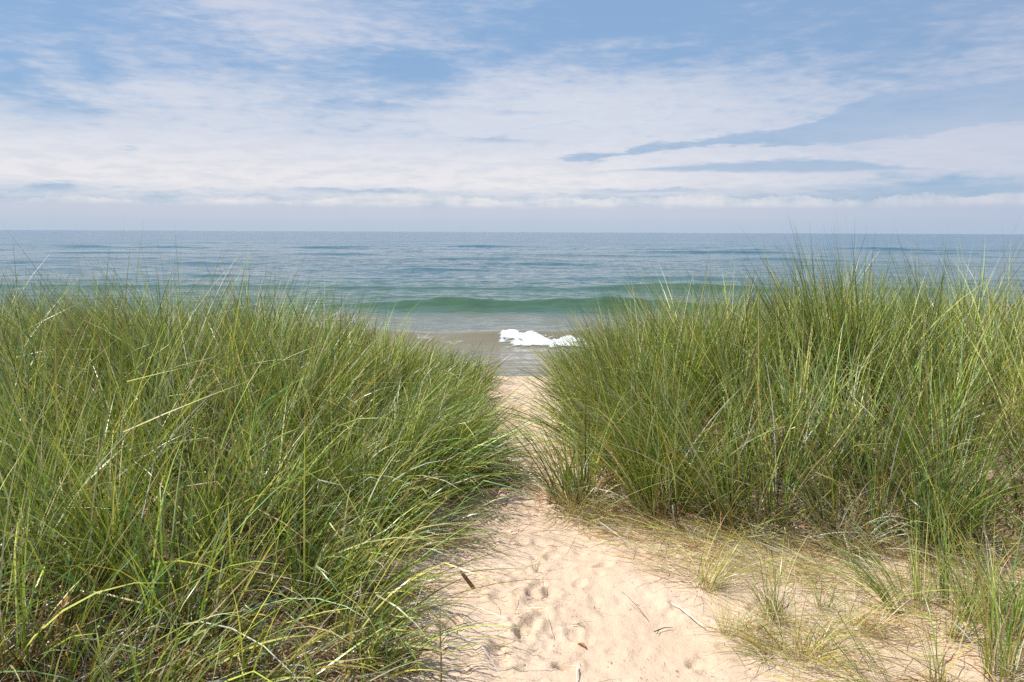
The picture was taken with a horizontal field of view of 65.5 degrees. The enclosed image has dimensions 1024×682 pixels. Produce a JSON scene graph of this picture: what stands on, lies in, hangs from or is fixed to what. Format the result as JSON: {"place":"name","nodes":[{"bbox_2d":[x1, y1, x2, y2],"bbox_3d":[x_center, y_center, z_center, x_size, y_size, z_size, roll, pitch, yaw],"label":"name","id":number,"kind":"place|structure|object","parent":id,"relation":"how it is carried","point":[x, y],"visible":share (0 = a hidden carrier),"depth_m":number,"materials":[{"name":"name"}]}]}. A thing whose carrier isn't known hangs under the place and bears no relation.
{"place":"outdoors","nodes":[
{"label":"outdoors","id":0,"kind":"place"},
{"bbox_2d":[0,230,1023,376],"bbox_3d":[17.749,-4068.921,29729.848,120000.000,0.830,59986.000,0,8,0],"label":"water","id":1,"kind":"structure","parent":0,"point":[475,287],"depth_m":82.73,"materials":[{"name":"blue liquid"}]},
{"bbox_2d":[499,329,598,346],"bbox_3d":[1.445,-0.067,26.744,4.290,0.493,1.841,0,8,0],"label":"foam","id":2,"kind":"object","parent":1,"relation":"on","point":[529,337],"visible":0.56,"depth_m":27.06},
{"bbox_2d":[0,223,1023,681],"bbox_3d":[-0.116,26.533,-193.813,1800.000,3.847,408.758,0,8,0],"label":"ground","id":3,"kind":"structure","parent":0,"point":[452,505],"depth_m":3.80,"materials":[{"name":"green plant"}]},
{"bbox_2d":[55,586,74,633],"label":"dry leaf","id":4,"kind":"object","parent":3,"relation":"on","point":[63,601],"visible":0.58,"depth_m":2.75,"materials":[{"name":"beige plant"}]},
{"bbox_2d":[0,248,276,465],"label":"grass tussock","id":5,"kind":"object","parent":3,"relation":"on","point":[101,334],"depth_m":4.96,"materials":[{"name":"green plant"}]},
{"bbox_2d":[349,370,547,509],"bbox_3d":[-0.398,0.545,5.160,1.353,0.723,1.603,0,8,0],"label":"grass tussock","id":6,"kind":"object","parent":3,"relation":"on","point":[496,454],"depth_m":5.04,"materials":[{"name":"green plant"}]},
{"bbox_2d":[579,419,702,532],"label":"grass tuft","id":7,"kind":"object","parent":3,"relation":"on","point":[637,495],"visible":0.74,"depth_m":4.34,"materials":[{"name":"green plant"}]},
{"bbox_2d":[674,465,807,556],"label":"grass tuft","id":8,"kind":"object","parent":3,"relation":"on","point":[741,521],"visible":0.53,"depth_m":4.12,"materials":[{"name":"plant"}]},
{"bbox_2d":[487,212,1023,587],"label":"grass","id":9,"kind":"structure","parent":3,"relation":"on","point":[684,360],"depth_m":4.76,"materials":[{"name":"green plant"}]},
{"bbox_2d":[829,345,1023,568],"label":"grass tussock","id":10,"kind":"object","parent":3,"relation":"on","point":[975,483],"depth_m":4.00,"materials":[{"name":"green plant"}]},
{"bbox_2d":[947,523,1003,580],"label":"grass tuft","id":11,"kind":"object","parent":3,"relation":"on","point":[974,552],"visible":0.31,"depth_m":3.80,"materials":[{"name":"green plant"}]},
{"bbox_2d":[964,490,1023,567],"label":"grass tuft","id":12,"kind":"object","parent":3,"relation":"on","point":[1003,549],"visible":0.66,"depth_m":3.88,"materials":[{"name":"green plant"}]},
{"bbox_2d":[0,0,1023,233],"label":"sky","id":13,"kind":"structure","parent":0,"point":[626,116],"materials":[{"name":"blue"}]},
{"bbox_2d":[495,375,553,378],"bbox_3d":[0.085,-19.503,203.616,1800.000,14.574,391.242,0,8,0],"label":"beach","id":14,"kind":"structure","parent":0,"point":[525,377],"depth_m":9.01,"materials":[{"name":"beige sand"}]},
{"bbox_2d":[389,376,1023,681],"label":"path","id":15,"kind":"structure","parent":0,"point":[624,638],"depth_m":3.39,"materials":[{"name":"beige sand"}]},
{"bbox_2d":[401,618,520,681],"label":"jointed stalk","id":16,"kind":"object","parent":15,"relation":"on","point":[440,642],"visible":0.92,"depth_m":2.81,"materials":[{"name":"green plant"}]},
{"bbox_2d":[460,570,474,588],"bbox_3d":[-0.196,1.066,3.542,0.078,0.090,0.018,3,8,16],"label":"bark stick","id":17,"kind":"object","parent":15,"relation":"on","point":[467,580],"visible":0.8,"depth_m":3.54,"materials":[{"name":"brown wood"}]},
{"bbox_2d":[0,361,1023,681],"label":"straw","id":18,"kind":"object","parent":15,"relation":"on","point":[676,533],"visible":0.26,"depth_m":3.62,"materials":[{"name":"beige plant"}]},
{"bbox_2d":[466,376,670,527],"bbox_3d":[0.328,0.577,4.661,1.300,0.817,1.104,0,8,0],"label":"grass tussock","id":19,"kind":"object","parent":15,"relation":"on","point":[568,476],"depth_m":4.63,"materials":[{"name":"green plant"}]},
{"bbox_2d":[570,661,578,681],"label":"dry stalk","id":20,"kind":"object","parent":15,"relation":"on","point":[577,670],"visible":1,"depth_m":2.92,"materials":[{"name":"beige plant"}]},
{"bbox_2d":[523,464,648,542],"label":"grass tuft","id":21,"kind":"object","parent":15,"relation":"on","point":[576,510],"visible":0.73,"depth_m":4.44,"materials":[{"name":"plant"}]},
{"bbox_2d":[671,602,705,628],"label":"dry stalk","id":22,"kind":"object","parent":15,"relation":"on","point":[688,614],"visible":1,"depth_m":3.35,"materials":[{"name":"beige plant"}]},
{"bbox_2d":[419,453,974,681],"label":"debris","id":23,"kind":"object","parent":15,"relation":"on","point":[633,607],"visible":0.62,"depth_m":3.46,"materials":[{"name":"brown plant"}]},
{"bbox_2d":[643,506,790,614],"bbox_3d":[0.929,0.928,3.542,0.607,0.419,0.704,-5,10,-36],"label":"grass tuft","id":24,"kind":"object","parent":15,"relation":"on","point":[716,578],"visible":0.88,"depth_m":3.59,"materials":[{"name":"plant"}]},
{"bbox_2d":[672,571,813,672],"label":"grass tuft","id":25,"kind":"object","parent":15,"relation":"on","point":[755,644],"visible":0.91,"depth_m":3.07,"materials":[{"name":"green plant"}]},
{"bbox_2d":[678,582,824,672],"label":"grass tuft","id":26,"kind":"object","parent":15,"relation":"on","point":[735,625],"visible":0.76,"depth_m":3.22,"materials":[{"name":"plant"}]},
{"bbox_2d":[693,519,823,640],"bbox_3d":[1.087,0.954,3.322,0.600,0.467,0.597,-4,9,-26],"label":"grass tuft","id":27,"kind":"object","parent":15,"relation":"on","point":[771,604],"visible":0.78,"depth_m":3.35,"materials":[{"name":"plant"}]},
{"bbox_2d":[780,551,874,622],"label":"grass tuft","id":28,"kind":"object","parent":15,"relation":"on","point":[819,602],"visible":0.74,"depth_m":3.43,"materials":[{"name":"plant"}]},
{"bbox_2d":[727,557,928,677],"bbox_3d":[1.177,1.019,2.953,0.782,0.438,0.736,0,8,0],"label":"grass tuft","id":29,"kind":"object","parent":15,"relation":"on","point":[805,645],"visible":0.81,"depth_m":3.03,"materials":[{"name":"plant"}]},
{"bbox_2d":[744,528,933,681],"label":"grass tuft","id":30,"kind":"object","parent":15,"relation":"on","point":[864,650],"visible":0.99,"depth_m":2.78,"materials":[{"name":"green plant"}]},
{"bbox_2d":[768,492,930,634],"bbox_3d":[1.426,0.897,3.416,0.652,0.560,0.594,2,8,12],"label":"grass tuft","id":31,"kind":"object","parent":15,"relation":"on","point":[878,591],"visible":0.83,"depth_m":3.41,"materials":[{"name":"green plant"}]},
{"bbox_2d":[762,456,959,587],"bbox_3d":[1.776,0.858,4.021,0.980,0.495,1.023,-4,9,-26],"label":"grass tuft","id":32,"kind":"object","parent":15,"relation":"on","point":[856,528],"visible":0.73,"depth_m":4.05,"materials":[{"name":"green plant"}]},
{"bbox_2d":[818,561,955,647],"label":"grass tuft","id":33,"kind":"object","parent":15,"relation":"on","point":[867,621],"visible":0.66,"depth_m":3.27,"materials":[{"name":"plant"}]},
{"bbox_2d":[816,503,985,629],"bbox_3d":[1.692,0.932,3.425,0.782,0.492,0.797,0,8,0],"label":"grass tuft","id":34,"kind":"object","parent":15,"relation":"on","point":[918,582],"visible":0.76,"depth_m":3.47,"materials":[{"name":"plant"}]},
{"bbox_2d":[886,484,957,606],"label":"grass tuft","id":35,"kind":"object","parent":15,"relation":"on","point":[940,581],"visible":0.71,"depth_m":3.50,"materials":[{"name":"green plant"}]},
{"bbox_2d":[884,585,1012,681],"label":"grass tuft","id":36,"kind":"object","parent":15,"relation":"on","point":[938,665],"visible":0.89,"depth_m":2.83,"materials":[{"name":"green plant"}]},
{"bbox_2d":[889,504,1023,681],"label":"grass tuft","id":37,"kind":"object","parent":15,"relation":"on","point":[997,631],"visible":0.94,"depth_m":2.87,"materials":[{"name":"green plant"}]},
{"bbox_2d":[895,479,1023,646],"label":"grass tuft","id":38,"kind":"object","parent":15,"relation":"on","point":[1019,606],"visible":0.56,"depth_m":3.17,"materials":[{"name":"green plant"}]},
{"bbox_2d":[896,474,1023,623],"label":"grass tuft","id":39,"kind":"object","parent":15,"relation":"on","point":[962,590],"visible":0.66,"depth_m":3.29,"materials":[{"name":"green plant"}]},
{"bbox_2d":[898,512,1023,628],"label":"grass tuft","id":40,"kind":"object","parent":15,"relation":"on","point":[1012,589],"visible":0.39,"depth_m":3.33,"materials":[{"name":"green plant"}]},
{"bbox_2d":[915,553,1023,646],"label":"grass tuft","id":41,"kind":"object","parent":15,"relation":"on","point":[958,628],"visible":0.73,"depth_m":3.12,"materials":[{"name":"green plant"}]},
{"bbox_2d":[916,555,1023,675],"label":"grass tuft","id":42,"kind":"object","parent":15,"relation":"on","point":[983,642],"visible":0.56,"depth_m":2.94,"materials":[{"name":"green plant"}]},
{"bbox_2d":[940,535,1022,617],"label":"grass tuft","id":43,"kind":"object","parent":15,"relation":"on","point":[999,576],"visible":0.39,"depth_m":3.40,"materials":[{"name":"green plant"}]},
{"bbox_2d":[959,547,1007,602],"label":"grass tuft","id":44,"kind":"object","parent":15,"relation":"on","point":[983,574],"visible":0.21,"depth_m":3.58,"materials":[{"name":"green plant"}]}
]}

